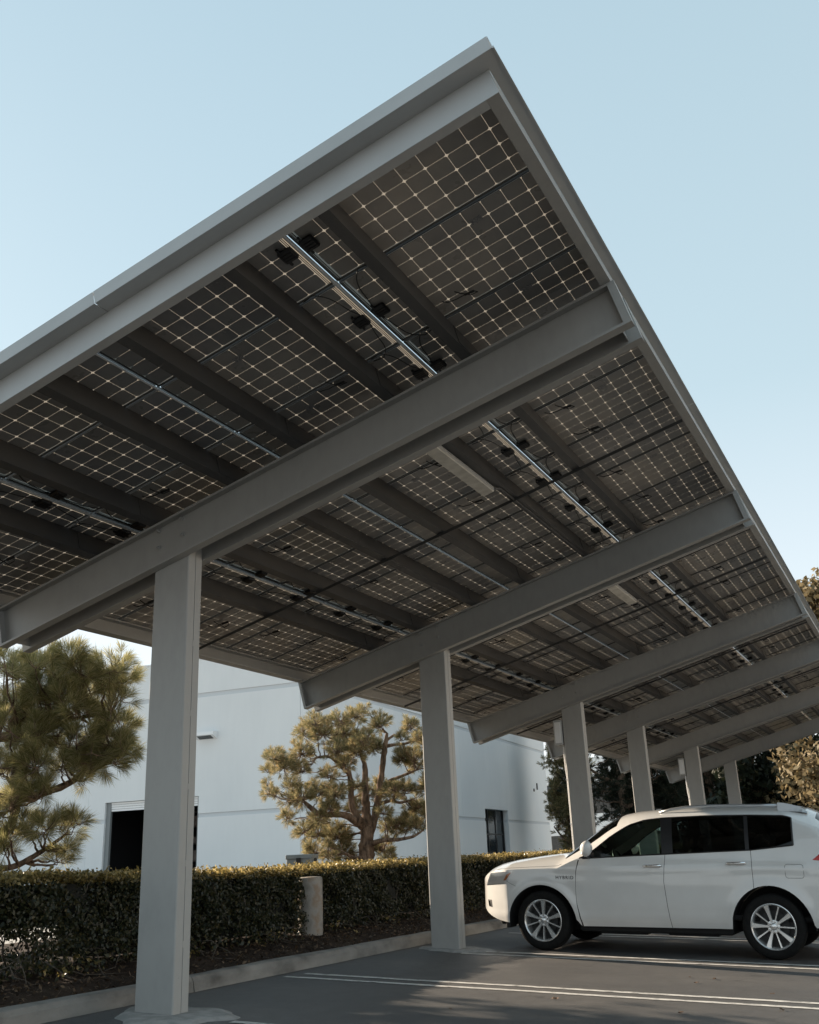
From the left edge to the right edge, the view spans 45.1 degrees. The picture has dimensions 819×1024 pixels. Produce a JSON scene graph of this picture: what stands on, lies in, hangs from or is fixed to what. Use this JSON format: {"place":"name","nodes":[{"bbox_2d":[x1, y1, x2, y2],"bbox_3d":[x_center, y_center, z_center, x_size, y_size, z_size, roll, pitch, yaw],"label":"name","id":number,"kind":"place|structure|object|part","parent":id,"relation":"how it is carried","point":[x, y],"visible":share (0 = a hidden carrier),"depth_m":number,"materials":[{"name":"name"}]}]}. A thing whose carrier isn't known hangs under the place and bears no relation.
{"place":"outdoors","nodes":[
{"label":"outdoors","id":0,"kind":"place"},
{"bbox_2d":[0,925,56,943],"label":"driveway","id":1,"kind":"structure","parent":0,"point":[7,942],"depth_m":14.79,"materials":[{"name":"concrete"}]},
{"bbox_2d":[0,659,551,884],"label":"warehouse","id":2,"kind":"structure","parent":1,"relation":"on","point":[249,716],"depth_m":41.05,"materials":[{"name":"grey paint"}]},
{"bbox_2d":[111,797,197,811],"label":"rolling door","id":3,"kind":"structure","parent":2,"relation":"in","point":[129,805],"depth_m":40.87,"materials":[{"name":"white metal"}]},
{"bbox_2d":[196,731,217,739],"bbox_3d":[-8.307,9.080,40.100,0.960,0.290,0.338,-10,-21,21],"label":"wall lamp","id":4,"kind":"object","parent":2,"relation":"attached to","point":[206,735],"visible":0.84,"depth_m":40.00,"materials":[{"name":"white metal"}]},
{"bbox_2d":[485,809,504,853],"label":"window","id":5,"kind":"structure","parent":2,"relation":"in","point":[493,818],"depth_m":58.44,"materials":[{"name":"black glass"}]},
{"bbox_2d":[536,743,595,849],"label":"pine tree","id":6,"kind":"object","parent":1,"relation":"on","point":[558,806],"visible":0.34,"depth_m":62.23,"materials":[{"name":"green plant"}]},
{"bbox_2d":[556,753,675,826],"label":"pine tree","id":7,"kind":"object","parent":1,"relation":"on","point":[619,795],"visible":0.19,"depth_m":51.61,"materials":[{"name":"green plant"}]},
{"bbox_2d":[545,754,759,850],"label":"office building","id":8,"kind":"structure","parent":1,"relation":"on","point":[556,846],"depth_m":102.31,"materials":[{"name":"paint"}]},
{"bbox_2d":[551,836,563,850],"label":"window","id":9,"kind":"structure","parent":8,"relation":"in","point":[556,846],"depth_m":102.40,"materials":[{"name":"glass"}]},
{"bbox_2d":[547,783,714,815],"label":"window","id":10,"kind":"structure","parent":8,"relation":"in","point":[597,804],"depth_m":101.44,"materials":[{"name":"glass"}]},
{"bbox_2d":[593,759,716,814],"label":"pine tree","id":11,"kind":"object","parent":1,"relation":"on","point":[657,806],"visible":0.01,"depth_m":54.11,"materials":[{"name":"green plant"}]},
{"bbox_2d":[0,904,496,1007],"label":"planting bed","id":12,"kind":"object","parent":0,"point":[209,965],"depth_m":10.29,"materials":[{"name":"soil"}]},
{"bbox_2d":[0,632,148,871],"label":"pine tree","id":13,"kind":"object","parent":12,"relation":"on","point":[89,755],"visible":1,"depth_m":11.27,"materials":[{"name":"green plant"}]},
{"bbox_2d":[0,862,309,994],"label":"hedge","id":14,"kind":"object","parent":12,"relation":"on","point":[88,912],"visible":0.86,"depth_m":9.73,"materials":[{"name":"green plant"}]},
{"bbox_2d":[285,854,318,872],"bbox_3d":[-1.762,6.207,16.250,0.461,1.070,0.463,-5,-20,8],"label":"utility cabinet","id":15,"kind":"object","parent":12,"relation":"on","point":[299,858],"visible":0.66,"depth_m":16.21,"materials":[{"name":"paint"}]},
{"bbox_2d":[298,876,322,935],"bbox_3d":[-1.270,5.148,12.637,0.320,0.899,0.320,-12,-21,25],"label":"bollard","id":16,"kind":"object","parent":12,"relation":"on","point":[313,904],"visible":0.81,"depth_m":12.55,"materials":[{"name":"concrete"}]},
{"bbox_2d":[256,701,425,863],"bbox_3d":[-1.031,5.528,18.707,3.885,3.848,2.336,-2,-19,-2],"label":"pine tree","id":17,"kind":"object","parent":12,"relation":"on","point":[315,729],"visible":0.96,"depth_m":18.50,"materials":[{"name":"green plant"}]},
{"bbox_2d":[265,848,572,932],"bbox_3d":[6.527,9.914,27.891,1.686,1.180,35.493,-12,-21,25],"label":"hedge","id":18,"kind":"object","parent":12,"relation":"on","point":[361,890],"visible":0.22,"depth_m":14.72,"materials":[{"name":"green plant"}]},
{"bbox_2d":[658,770,748,807],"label":"pine tree","id":19,"kind":"object","parent":12,"relation":"on","point":[680,795],"visible":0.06,"depth_m":48.04,"materials":[{"name":"green plant"}]},
{"bbox_2d":[0,0,818,759],"label":"sky","id":20,"kind":"structure","parent":0,"point":[686,132],"materials":[{"name":"blue"}]},
{"bbox_2d":[42,925,818,1023],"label":"parking lot","id":21,"kind":"structure","parent":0,"point":[279,999],"depth_m":9.24,"materials":[{"name":"grey asphalt"}]},
{"bbox_2d":[0,919,518,1023],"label":"kerb","id":22,"kind":"structure","parent":21,"relation":"on","point":[51,1010],"depth_m":9.66,"materials":[{"name":"concrete"}]},
{"bbox_2d":[0,36,818,1023],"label":"solar carport","id":23,"kind":"object","parent":21,"relation":"on","point":[322,528],"visible":0.98,"depth_m":9.01,"materials":[{"name":"metal"}]},
{"bbox_2d":[426,446,582,554],"bbox_3d":[1.163,-0.031,10.982,0.193,0.073,4.520,-26,-27,19],"label":"light fixture","id":24,"kind":"object","parent":23,"relation":"attached to","point":[454,465],"visible":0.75,"depth_m":9.87,"materials":[{"name":"metal"}]},
{"bbox_2d":[553,720,573,850],"bbox_3d":[2.951,5.694,18.446,0.187,3.540,0.218,-12,-21,25],"label":"electrical box","id":25,"kind":"object","parent":23,"relation":"attached to","point":[558,732],"visible":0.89,"depth_m":18.84,"materials":[{"name":"paint"}]},
{"bbox_2d":[554,722,561,742],"bbox_3d":[2.836,4.221,18.875,0.120,0.390,0.016,-12,-21,25],"label":"door","id":26,"kind":"structure","parent":25,"relation":"in","point":[557,724],"depth_m":18.87,"materials":[{"name":"white"}]},
{"bbox_2d":[608,585,685,635],"bbox_3d":[3.917,1.660,16.098,0.193,0.073,4.663,-26,-27,19],"label":"light fixture","id":27,"kind":"object","parent":23,"relation":"attached to","point":[621,593],"visible":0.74,"depth_m":14.89,"materials":[{"name":"metal"}]},
{"bbox_2d":[678,758,689,805],"bbox_3d":[7.809,8.676,27.471,0.187,3.540,0.218,-12,-21,25],"label":"electrical box","id":28,"kind":"object","parent":23,"relation":"attached to","point":[682,767],"visible":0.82,"depth_m":27.88,"materials":[{"name":"paint"}]},
{"bbox_2d":[679,760,684,773],"bbox_3d":[7.694,7.204,27.900,0.120,0.390,0.016,-12,-21,25],"label":"door","id":29,"kind":"structure","parent":28,"relation":"in","point":[681,765],"depth_m":27.89,"materials":[{"name":"white"}]},
{"bbox_2d":[744,688,769,702],"bbox_3d":[8.781,4.646,25.134,0.193,0.073,4.638,-26,-27,19],"label":"light fixture","id":30,"kind":"object","parent":23,"relation":"attached to","point":[758,693],"visible":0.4,"depth_m":25.09,"materials":[{"name":"metal"}]},
{"bbox_2d":[229,931,818,1023],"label":"stall stripes","id":31,"kind":"object","parent":21,"relation":"on","point":[243,1022],"visible":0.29,"depth_m":9.53,"materials":[{"name":"paint"}]},
{"bbox_2d":[485,803,818,959],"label":"suv","id":32,"kind":"object","parent":21,"relation":"on","point":[751,871],"visible":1,"depth_m":11.95,"materials":[{"name":"white paint"}]},
{"bbox_3d":[2.606,4.659,12.144,1.163,0.842,0.094,-10,-21,26],"label":"door","id":33,"kind":"part","parent":32,"relation":"part of","materials":[{"name":"white paint"}]},
{"bbox_3d":[2.720,4.092,12.380,0.876,0.433,0.128,-12,-22,25],"label":"side window","id":34,"kind":"part","parent":32,"relation":"part of","materials":[{"name":"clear glass"}]},
{"bbox_3d":[3.610,3.909,11.957,0.865,0.436,0.129,-10,-21,26],"label":"side window","id":35,"kind":"part","parent":32,"relation":"part of","materials":[{"name":"black glass"}]},
{"bbox_3d":[3.544,4.472,11.694,1.040,0.876,0.080,-10,-21,26],"label":"door","id":36,"kind":"part","parent":32,"relation":"part of","materials":[{"name":"white paint"}]},
{"bbox_3d":[4.253,3.780,11.647,0.496,0.396,0.119,-10,-21,26],"label":"side window","id":37,"kind":"part","parent":32,"relation":"part of","materials":[{"name":"black glass"}]},
{"bbox_2d":[749,733,818,809],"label":"broad tree","id":38,"kind":"object","parent":21,"relation":"on","point":[816,737],"visible":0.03,"depth_m":47.98,"materials":[{"name":"green plant"}]},
{"bbox_2d":[758,567,818,810],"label":"broad tree","id":39,"kind":"object","parent":21,"relation":"on","point":[804,779],"visible":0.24,"depth_m":40.68,"materials":[{"name":"green plant"}]},
{"label":"ground","id":40,"kind":"structure","parent":0,"visible":0},
{"bbox_2d":[706,734,818,807],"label":"broad tree","id":41,"kind":"object","parent":40,"relation":"on","point":[753,777],"visible":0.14,"depth_m":44.12,"materials":[{"name":"green plant"}]}
]}

